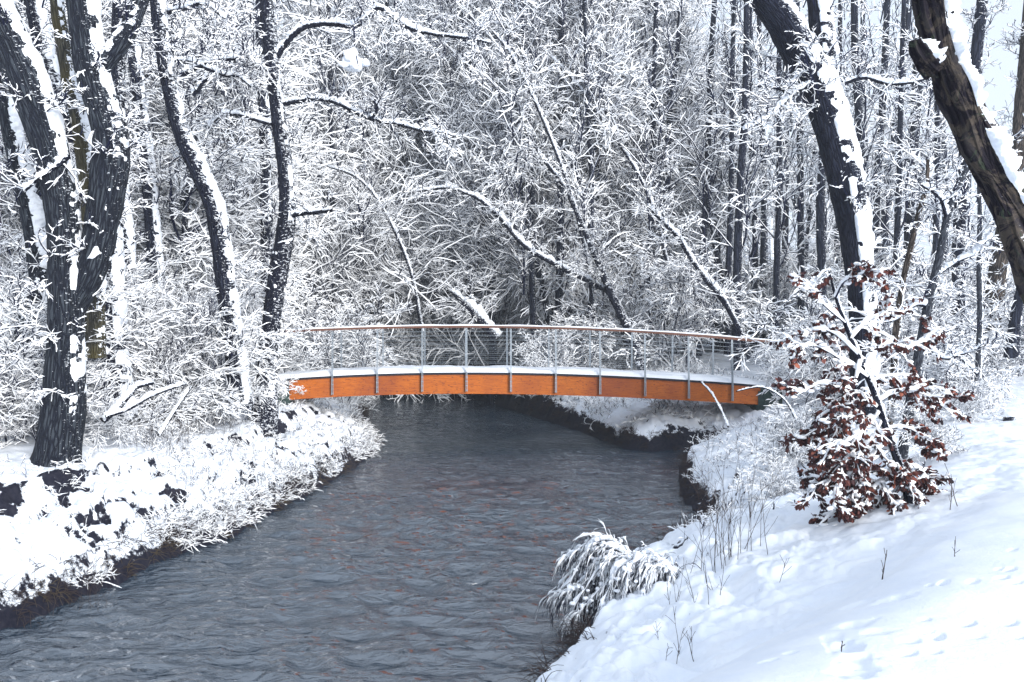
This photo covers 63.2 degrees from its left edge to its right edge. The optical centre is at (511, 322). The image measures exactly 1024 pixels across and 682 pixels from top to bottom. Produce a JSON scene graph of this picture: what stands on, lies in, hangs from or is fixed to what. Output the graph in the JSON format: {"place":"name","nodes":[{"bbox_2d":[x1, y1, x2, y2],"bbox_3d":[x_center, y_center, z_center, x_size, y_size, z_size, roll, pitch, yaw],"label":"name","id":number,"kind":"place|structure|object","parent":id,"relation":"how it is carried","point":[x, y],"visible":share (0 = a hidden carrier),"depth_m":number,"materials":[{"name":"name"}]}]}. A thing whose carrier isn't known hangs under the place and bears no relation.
{"place":"outdoors","nodes":[
{"label":"outdoors","id":0,"kind":"place"},
{"bbox_2d":[0,394,696,681],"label":"water","id":1,"kind":"structure","parent":0,"point":[432,540],"depth_m":10.62,"materials":[{"name":"grey liquid"}]},
{"bbox_2d":[0,335,1023,681],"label":"ground","id":2,"kind":"structure","parent":0,"point":[930,607],"depth_m":7.96,"materials":[{"name":"white snow"}]},
{"bbox_2d":[0,38,111,385],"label":"tree","id":3,"kind":"object","parent":2,"relation":"on","point":[29,205],"visible":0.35,"depth_m":13.86,"materials":[{"name":"grey plant"}]},
{"bbox_2d":[50,0,108,357],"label":"tree","id":4,"kind":"object","parent":2,"relation":"on","point":[95,321],"visible":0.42,"depth_m":13.49,"materials":[{"name":"white plant"}]},
{"bbox_2d":[0,0,175,467],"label":"tree","id":5,"kind":"object","parent":2,"relation":"on","point":[78,263],"visible":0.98,"depth_m":12.07,"materials":[{"name":"grey plant"}]},
{"bbox_2d":[15,0,160,422],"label":"tree","id":6,"kind":"object","parent":2,"relation":"on","point":[36,13],"visible":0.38,"depth_m":14.87,"materials":[{"name":"white plant"}]},
{"bbox_2d":[0,311,180,451],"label":"shrub","id":7,"kind":"object","parent":2,"relation":"on","point":[120,427],"visible":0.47,"depth_m":13.18,"materials":[{"name":"white plant"}]},
{"bbox_2d":[0,268,187,441],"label":"shrub","id":8,"kind":"object","parent":2,"relation":"on","point":[22,337],"visible":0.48,"depth_m":13.36,"materials":[{"name":"white plant"}]},
{"bbox_2d":[0,221,224,356],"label":"shrub","id":9,"kind":"object","parent":2,"relation":"on","point":[16,237],"visible":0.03,"depth_m":17.06,"materials":[{"name":"white plant"}]},
{"bbox_2d":[70,0,178,334],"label":"tree","id":10,"kind":"object","parent":2,"relation":"on","point":[119,77],"visible":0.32,"depth_m":16.89,"materials":[{"name":"white plant"}]},
{"bbox_2d":[0,0,249,305],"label":"tree","id":11,"kind":"object","parent":2,"relation":"on","point":[11,198],"visible":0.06,"depth_m":20.04,"materials":[{"name":"white plant"}]},
{"bbox_2d":[100,377,153,423],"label":"fallen branch","id":12,"kind":"object","parent":2,"relation":"on","point":[124,398],"visible":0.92,"depth_m":12.83,"materials":[{"name":"white plant"}]},
{"bbox_2d":[0,227,256,386],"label":"shrub","id":13,"kind":"object","parent":2,"relation":"on","point":[181,278],"visible":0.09,"depth_m":19.46,"materials":[{"name":"white plant"}]},
{"bbox_2d":[0,249,271,442],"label":"shrub","id":14,"kind":"object","parent":2,"relation":"on","point":[195,397],"visible":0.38,"depth_m":15.59,"materials":[{"name":"white plant"}]},
{"bbox_2d":[0,228,273,420],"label":"shrub","id":15,"kind":"object","parent":2,"relation":"on","point":[186,379],"visible":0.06,"depth_m":16.55,"materials":[{"name":"white plant"}]},
{"bbox_2d":[105,381,185,418],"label":"fallen branch","id":16,"kind":"object","parent":2,"relation":"on","point":[136,403],"visible":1,"depth_m":12.60,"materials":[{"name":"white plant"}]},
{"bbox_2d":[102,0,209,339],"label":"tree","id":17,"kind":"object","parent":2,"relation":"on","point":[152,218],"visible":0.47,"depth_m":19.86,"materials":[{"name":"white plant"}]},
{"bbox_2d":[10,258,321,431],"bbox_3d":[-7.181,0.807,17.033,6.686,4.212,5.294,0,0,-2],"label":"shrub","id":18,"kind":"object","parent":2,"relation":"on","point":[282,335],"visible":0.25,"depth_m":16.02,"materials":[{"name":"white plant"}]},
{"bbox_2d":[0,397,383,627],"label":"bank grass","id":19,"kind":"structure","parent":2,"relation":"on","point":[365,411],"depth_m":11.53,"materials":[{"name":"grey"}]},
{"bbox_2d":[0,397,385,588],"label":"undergrowth","id":20,"kind":"object","parent":2,"relation":"on","point":[196,515],"visible":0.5,"depth_m":13.78,"materials":[{"name":"white plant"}]},
{"bbox_2d":[80,0,307,360],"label":"tree","id":21,"kind":"object","parent":2,"relation":"on","point":[228,160],"visible":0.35,"depth_m":21.14,"materials":[{"name":"white plant"}]},
{"bbox_2d":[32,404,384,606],"bbox_3d":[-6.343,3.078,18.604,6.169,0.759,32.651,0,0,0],"label":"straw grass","id":22,"kind":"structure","parent":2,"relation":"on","point":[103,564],"depth_m":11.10,"materials":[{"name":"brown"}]},
{"bbox_2d":[134,0,292,409],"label":"tree","id":23,"kind":"object","parent":2,"relation":"on","point":[223,255],"visible":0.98,"depth_m":15.85,"materials":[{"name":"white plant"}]},
{"bbox_2d":[128,0,332,357],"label":"tree","id":24,"kind":"object","parent":2,"relation":"on","point":[294,271],"visible":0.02,"depth_m":25.80,"materials":[{"name":"white plant"}]},
{"bbox_2d":[163,222,330,383],"bbox_3d":[-8.142,0.156,21.248,6.551,5.636,7.146,0,0,-6],"label":"shrub","id":25,"kind":"object","parent":2,"relation":"on","point":[285,368],"visible":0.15,"depth_m":20.98,"materials":[{"name":"white plant"}]},
{"bbox_2d":[135,0,364,313],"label":"tree","id":26,"kind":"object","parent":2,"relation":"on","point":[305,183],"visible":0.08,"depth_m":27.26,"materials":[{"name":"white plant"}]},
{"bbox_2d":[217,0,301,379],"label":"tree","id":27,"kind":"object","parent":2,"relation":"on","point":[266,233],"visible":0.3,"depth_m":23.35,"materials":[{"name":"white plant"}]},
{"bbox_2d":[106,0,465,404],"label":"tree","id":28,"kind":"object","parent":2,"relation":"on","point":[322,146],"visible":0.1,"depth_m":30.00,"materials":[{"name":"white plant"}]},
{"bbox_2d":[187,0,497,432],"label":"tree","id":29,"kind":"object","parent":2,"relation":"on","point":[286,230],"visible":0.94,"depth_m":17.55,"materials":[{"name":"black plant"}]},
{"bbox_2d":[353,26,358,65],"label":"hanging twig","id":30,"kind":"object","parent":29,"relation":"hanging from","point":[354,41],"visible":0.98,"depth_m":16.92,"materials":[{"name":"grey plant"}]},
{"bbox_2d":[338,47,369,71],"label":"snow clump","id":31,"kind":"object","parent":30,"relation":"hanging from","point":[348,62],"visible":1,"depth_m":16.79,"materials":[{"name":"white snow"}]},
{"bbox_2d":[278,276,416,400],"bbox_3d":[-5.310,0.817,26.661,4.686,4.676,5.328,0,0,-15],"label":"shrub","id":32,"kind":"object","parent":2,"relation":"on","point":[342,357],"visible":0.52,"depth_m":25.75,"materials":[{"name":"white plant"}]},
{"bbox_2d":[260,0,444,356],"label":"tree","id":33,"kind":"object","parent":2,"relation":"on","point":[326,14],"visible":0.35,"depth_m":33.59,"materials":[{"name":"white plant"}]},
{"bbox_2d":[290,87,469,402],"bbox_3d":[-6.313,-2.897,36.128,8.207,14.905,10.442,0,0,-24],"label":"tree","id":34,"kind":"object","parent":2,"relation":"on","point":[403,358],"visible":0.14,"depth_m":34.65,"materials":[{"name":"grey plant"}]},
{"bbox_2d":[317,149,449,332],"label":"tree","id":35,"kind":"object","parent":2,"relation":"on","point":[352,174],"visible":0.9,"depth_m":30.16,"materials":[{"name":"white plant"}]},
{"bbox_2d":[301,0,469,360],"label":"tree","id":36,"kind":"object","parent":2,"relation":"on","point":[395,89],"visible":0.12,"depth_m":35.77,"materials":[{"name":"white plant"}]},
{"bbox_2d":[355,17,507,399],"bbox_3d":[-3.762,-4.931,36.417,7.082,17.765,6.346,0,0,32],"label":"tree","id":37,"kind":"object","parent":2,"relation":"on","point":[437,341],"visible":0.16,"depth_m":35.88,"materials":[{"name":"grey plant"}]},
{"bbox_2d":[378,0,543,399],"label":"tree","id":38,"kind":"object","parent":2,"relation":"on","point":[470,348],"visible":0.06,"depth_m":34.98,"materials":[{"name":"grey plant"}]},
{"bbox_2d":[419,261,502,341],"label":"broken stem","id":39,"kind":"object","parent":2,"relation":"on","point":[474,311],"visible":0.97,"depth_m":28.91,"materials":[{"name":"white plant"}]},
{"bbox_2d":[412,290,541,365],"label":"shrub","id":40,"kind":"object","parent":2,"relation":"on","point":[477,346],"visible":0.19,"depth_m":36.17,"materials":[{"name":"grey plant"}]},
{"bbox_2d":[380,0,587,403],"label":"tree","id":41,"kind":"object","parent":2,"relation":"on","point":[448,80],"visible":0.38,"depth_m":32.86,"materials":[{"name":"white plant"}]},
{"bbox_2d":[439,0,557,357],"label":"tree","id":42,"kind":"object","parent":2,"relation":"on","point":[548,318],"visible":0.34,"depth_m":30.91,"materials":[{"name":"grey plant"}]},
{"bbox_2d":[457,0,545,366],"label":"tree","id":43,"kind":"object","parent":2,"relation":"on","point":[531,200],"visible":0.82,"depth_m":28.43,"materials":[{"name":"white plant"}]},
{"bbox_2d":[389,0,650,333],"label":"tree","id":44,"kind":"object","parent":2,"relation":"on","point":[550,292],"visible":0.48,"depth_m":30.67,"materials":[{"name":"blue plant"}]},
{"bbox_2d":[409,150,633,358],"bbox_3d":[0.359,-2.288,27.769,7.486,7.007,3.380,0,0,-4],"label":"tree","id":45,"kind":"object","parent":2,"relation":"on","point":[532,250],"visible":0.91,"depth_m":27.37,"materials":[{"name":"white plant"}]},
{"bbox_2d":[278,324,773,404],"bbox_3d":[0.518,1.077,21.836,12.862,2.081,1.710,0,0,-4],"label":"footbridge","id":46,"kind":"object","parent":2,"relation":"on","point":[466,379],"visible":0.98,"depth_m":21.11,"materials":[{"name":"orange"}]},
{"bbox_2d":[407,0,657,329],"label":"tree","id":47,"kind":"object","parent":2,"relation":"on","point":[548,185],"visible":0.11,"depth_m":31.48,"materials":[{"name":"grey plant"}]},
{"bbox_2d":[496,0,599,359],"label":"tree","id":48,"kind":"object","parent":2,"relation":"on","point":[561,221],"visible":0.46,"depth_m":29.89,"materials":[{"name":"grey plant"}]},
{"bbox_2d":[278,354,818,430],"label":"undergrowth","id":49,"kind":"object","parent":2,"relation":"on","point":[664,402],"visible":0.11,"depth_m":24.84,"materials":[{"name":"white plant"}]},
{"bbox_2d":[482,11,625,332],"bbox_3d":[1.300,-5.139,28.135,4.771,10.946,3.247,0,0,0],"label":"tree","id":50,"kind":"object","parent":2,"relation":"on","point":[545,122],"visible":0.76,"depth_m":28.20,"materials":[{"name":"white plant"}]},
{"bbox_2d":[509,300,642,369],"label":"shrub","id":51,"kind":"object","parent":2,"relation":"on","point":[615,346],"visible":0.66,"depth_m":27.70,"materials":[{"name":"white plant"}]},
{"bbox_2d":[499,119,668,369],"bbox_3d":[2.300,-2.392,27.435,5.638,8.822,2.782,0,0,0],"label":"tree","id":52,"kind":"object","parent":2,"relation":"on","point":[615,301],"visible":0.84,"depth_m":27.35,"materials":[{"name":"white plant"}]},
{"bbox_2d":[451,394,719,681],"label":"bank grass","id":53,"kind":"structure","parent":2,"relation":"on","point":[581,629],"depth_m":14.42,"materials":[{"name":"grey"}]},
{"bbox_2d":[493,0,685,366],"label":"tree","id":54,"kind":"object","parent":2,"relation":"on","point":[616,213],"visible":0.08,"depth_m":31.86,"materials":[{"name":"grey plant"}]},
{"bbox_2d":[548,0,646,354],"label":"tree","id":55,"kind":"object","parent":2,"relation":"on","point":[590,147],"visible":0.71,"depth_m":28.91,"materials":[{"name":"white plant"}]},
{"bbox_2d":[530,266,668,366],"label":"shrub","id":56,"kind":"object","parent":2,"relation":"on","point":[606,298],"visible":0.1,"depth_m":29.77,"materials":[{"name":"grey plant"}]},
{"bbox_2d":[459,0,750,366],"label":"tree","id":57,"kind":"object","parent":2,"relation":"on","point":[603,92],"visible":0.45,"depth_m":30.20,"materials":[{"name":"white plant"}]},
{"bbox_2d":[538,28,693,356],"bbox_3d":[3.656,-4.632,29.310,5.573,11.733,2.538,0,0,0],"label":"tree","id":58,"kind":"object","parent":2,"relation":"on","point":[634,166],"visible":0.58,"depth_m":29.18,"materials":[{"name":"white plant"}]},
{"bbox_2d":[534,520,700,639],"bbox_3d":[1.026,2.684,8.407,1.771,1.238,1.016,0,0,27],"label":"bowed shrub","id":59,"kind":"object","parent":2,"relation":"on","point":[616,566],"visible":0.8,"depth_m":8.33,"materials":[{"name":"white plant"}]},
{"bbox_2d":[542,0,756,353],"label":"tree","id":60,"kind":"object","parent":2,"relation":"on","point":[669,4],"visible":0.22,"depth_m":31.50,"materials":[{"name":"white plant"}]},
{"bbox_2d":[545,230,781,370],"bbox_3d":[5.351,-0.296,27.684,6.457,5.371,6.617,0,0,-26],"label":"shrub","id":61,"kind":"object","parent":2,"relation":"on","point":[702,312],"visible":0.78,"depth_m":27.07,"materials":[{"name":"white plant"}]},
{"bbox_2d":[594,0,741,358],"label":"tree","id":62,"kind":"object","parent":2,"relation":"on","point":[687,16],"visible":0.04,"depth_m":32.92,"materials":[{"name":"grey plant"}]},
{"bbox_2d":[585,0,758,367],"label":"tree","id":63,"kind":"object","parent":2,"relation":"on","point":[652,144],"visible":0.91,"depth_m":29.56,"materials":[{"name":"white plant"}]},
{"bbox_2d":[600,176,752,358],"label":"tree","id":64,"kind":"object","parent":2,"relation":"on","point":[664,222],"visible":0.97,"depth_m":25.16,"materials":[{"name":"white plant"}]},
{"bbox_2d":[629,0,741,352],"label":"tree","id":65,"kind":"object","parent":2,"relation":"on","point":[716,254],"visible":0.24,"depth_m":31.77,"materials":[{"name":"grey plant"}]},
{"bbox_2d":[657,0,730,364],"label":"tree","id":66,"kind":"object","parent":2,"relation":"on","point":[673,81],"visible":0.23,"depth_m":30.99,"materials":[{"name":"grey plant"}]},
{"bbox_2d":[626,0,817,339],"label":"tree","id":67,"kind":"object","parent":2,"relation":"on","point":[699,9],"visible":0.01,"depth_m":42.26,"materials":[{"name":"grey plant"}]},
{"bbox_2d":[641,0,812,357],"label":"tree","id":68,"kind":"object","parent":2,"relation":"on","point":[707,195],"visible":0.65,"depth_m":29.57,"materials":[{"name":"white plant"}]},
{"bbox_2d":[673,449,791,572],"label":"dry stalks","id":69,"kind":"object","parent":2,"relation":"on","point":[729,526],"visible":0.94,"depth_m":8.03,"materials":[{"name":"grey"}]},
{"bbox_2d":[675,0,794,369],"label":"tree","id":70,"kind":"object","parent":2,"relation":"on","point":[741,209],"visible":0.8,"depth_m":26.90,"materials":[{"name":"white plant"}]},
{"bbox_2d":[663,11,818,351],"bbox_3d":[8.735,-7.117,32.673,6.141,17.032,4.044,0,0,0],"label":"tree","id":71,"kind":"object","parent":2,"relation":"on","point":[717,346],"visible":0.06,"depth_m":32.85,"materials":[{"name":"white plant"}]},
{"bbox_2d":[696,2,787,353],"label":"tree","id":72,"kind":"object","parent":2,"relation":"on","point":[753,218],"visible":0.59,"depth_m":29.43,"materials":[{"name":"white plant"}]},
{"bbox_2d":[703,0,782,354],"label":"tree","id":73,"kind":"object","parent":2,"relation":"on","point":[729,231],"visible":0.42,"depth_m":28.95,"materials":[{"name":"white plant"}]},
{"bbox_2d":[682,0,809,346],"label":"tree","id":74,"kind":"object","parent":2,"relation":"on","point":[762,243],"visible":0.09,"depth_m":32.92,"materials":[{"name":"grey plant"}]},
{"bbox_2d":[716,0,823,349],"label":"tree","id":75,"kind":"object","parent":2,"relation":"on","point":[778,227],"visible":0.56,"depth_m":27.92,"materials":[{"name":"white plant"}]},
{"bbox_2d":[728,423,817,502],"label":"shrub","id":76,"kind":"object","parent":2,"relation":"on","point":[790,480],"visible":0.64,"depth_m":11.49,"materials":[{"name":"white plant"}]},
{"bbox_2d":[741,403,826,467],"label":"shrub","id":77,"kind":"object","parent":2,"relation":"on","point":[792,428],"visible":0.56,"depth_m":13.34,"materials":[{"name":"white plant"}]},
{"bbox_2d":[667,397,924,539],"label":"undergrowth","id":78,"kind":"object","parent":2,"relation":"on","point":[722,430],"visible":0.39,"depth_m":15.33,"materials":[{"name":"white plant"}]},
{"bbox_2d":[754,1,838,320],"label":"tree","id":79,"kind":"object","parent":2,"relation":"on","point":[799,198],"visible":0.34,"depth_m":28.89,"materials":[{"name":"white plant"}]},
{"bbox_2d":[766,11,837,274],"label":"tree","id":80,"kind":"object","parent":2,"relation":"on","point":[808,228],"visible":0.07,"depth_m":34.58,"materials":[{"name":"grey plant"}]},
{"bbox_2d":[708,223,909,343],"bbox_3d":[11.264,-1.011,31.193,6.703,5.441,6.541,0,0,26],"label":"shrub","id":81,"kind":"object","parent":2,"relation":"on","point":[786,286],"visible":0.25,"depth_m":30.70,"materials":[{"name":"white plant"}]},
{"bbox_2d":[695,0,935,418],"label":"tree","id":82,"kind":"object","parent":2,"relation":"on","point":[809,56],"visible":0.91,"depth_m":15.01,"materials":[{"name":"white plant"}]},
{"bbox_2d":[725,219,936,427],"bbox_3d":[6.819,0.159,17.518,3.937,4.422,5.542,0,0,25],"label":"shrub","id":83,"kind":"object","parent":2,"relation":"on","point":[806,370],"visible":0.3,"depth_m":16.61,"materials":[{"name":"white plant"}]},
{"bbox_2d":[789,19,884,316],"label":"tree","id":84,"kind":"object","parent":2,"relation":"on","point":[822,228],"visible":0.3,"depth_m":26.99,"materials":[{"name":"white plant"}]},
{"bbox_2d":[698,114,1011,281],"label":"woodland","id":85,"kind":"object","parent":2,"relation":"on","point":[769,245],"visible":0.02,"depth_m":83.36,"materials":[{"name":"grey plant"}]},
{"bbox_2d":[795,0,942,299],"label":"tree","id":86,"kind":"object","parent":2,"relation":"on","point":[840,7],"visible":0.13,"depth_m":32.84,"materials":[{"name":"white plant"}]},
{"bbox_2d":[786,0,952,236],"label":"tree","id":87,"kind":"object","parent":2,"relation":"on","point":[860,123],"visible":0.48,"depth_m":27.62,"materials":[{"name":"white plant"}]},
{"bbox_2d":[769,260,974,525],"bbox_3d":[3.618,0.882,8.363,2.198,2.992,1.318,0,0,0],"label":"beech sapling","id":88,"kind":"object","parent":2,"relation":"on","point":[834,471],"visible":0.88,"depth_m":8.31,"materials":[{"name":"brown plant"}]},
{"bbox_2d":[832,0,928,267],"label":"tree","id":89,"kind":"object","parent":2,"relation":"on","point":[886,40],"visible":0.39,"depth_m":29.90,"materials":[{"name":"white plant"}]},
{"bbox_2d":[866,0,931,267],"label":"tree","id":90,"kind":"object","parent":2,"relation":"on","point":[907,27],"visible":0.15,"depth_m":32.92,"materials":[{"name":"white plant"}]},
{"bbox_2d":[812,249,986,339],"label":"shrub","id":91,"kind":"object","parent":2,"relation":"on","point":[876,267],"visible":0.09,"depth_m":27.20,"materials":[{"name":"white plant"}]},
{"bbox_2d":[802,268,1019,389],"bbox_3d":[9.508,0.435,19.648,4.024,3.347,4.124,0,0,-18],"label":"shrub","id":92,"kind":"object","parent":2,"relation":"on","point":[912,325],"visible":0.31,"depth_m":18.88,"materials":[{"name":"white plant"}]},
{"bbox_2d":[866,0,956,296],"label":"tree","id":93,"kind":"object","parent":2,"relation":"on","point":[898,192],"visible":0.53,"depth_m":26.93,"materials":[{"name":"white plant"}]},
{"bbox_2d":[856,136,971,424],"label":"sapling","id":94,"kind":"object","parent":2,"relation":"on","point":[904,276],"visible":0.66,"depth_m":12.37,"materials":[{"name":"white plant"}]},
{"bbox_2d":[877,397,970,458],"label":"shrub","id":95,"kind":"object","parent":2,"relation":"on","point":[942,433],"visible":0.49,"depth_m":11.09,"materials":[{"name":"white plant"}]},
{"bbox_2d":[839,114,1023,458],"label":"sapling","id":96,"kind":"object","parent":2,"relation":"on","point":[938,268],"visible":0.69,"depth_m":11.16,"materials":[{"name":"white plant"}]},
{"bbox_2d":[888,0,986,259],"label":"tree","id":97,"kind":"object","parent":2,"relation":"on","point":[934,244],"visible":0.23,"depth_m":28.62,"materials":[{"name":"white plant"}]},
{"bbox_2d":[862,22,1013,281],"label":"tree","id":98,"kind":"object","parent":2,"relation":"on","point":[908,219],"visible":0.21,"depth_m":29.63,"materials":[{"name":"white plant"}]},
{"bbox_2d":[882,251,1023,377],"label":"shrub","id":99,"kind":"object","parent":2,"relation":"on","point":[987,334],"visible":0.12,"depth_m":22.57,"materials":[{"name":"white plant"}]},
{"bbox_2d":[917,0,1010,337],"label":"tree","id":100,"kind":"object","parent":2,"relation":"on","point":[980,16],"visible":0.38,"depth_m":22.87,"materials":[{"name":"white plant"}]},
{"bbox_2d":[908,0,1023,303],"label":"tree","id":101,"kind":"object","parent":2,"relation":"on","point":[939,53],"visible":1,"depth_m":3.59,"materials":[{"name":"brown plant"}]},
{"bbox_2d":[921,347,1012,424],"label":"shrub","id":102,"kind":"object","parent":2,"relation":"on","point":[978,409],"visible":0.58,"depth_m":13.63,"materials":[{"name":"white plant"}]},
{"bbox_2d":[937,159,1004,404],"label":"sapling","id":103,"kind":"object","parent":2,"relation":"on","point":[978,268],"visible":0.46,"depth_m":15.18,"materials":[{"name":"white plant"}]},
{"bbox_2d":[921,328,1023,406],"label":"shrub","id":104,"kind":"object","parent":2,"relation":"on","point":[1006,381],"visible":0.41,"depth_m":16.13,"materials":[{"name":"white plant"}]},
{"bbox_2d":[957,169,1023,358],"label":"tree","id":105,"kind":"object","parent":2,"relation":"on","point":[1015,313],"visible":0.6,"depth_m":20.89,"materials":[{"name":"white plant"}]},
{"bbox_2d":[970,1,1023,343],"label":"tree","id":106,"kind":"object","parent":2,"relation":"on","point":[999,267],"visible":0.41,"depth_m":23.88,"materials":[{"name":"white plant"}]},
{"bbox_2d":[237,0,1023,279],"label":"sky","id":107,"kind":"structure","parent":0,"point":[1003,89],"materials":[{"name":"white"}]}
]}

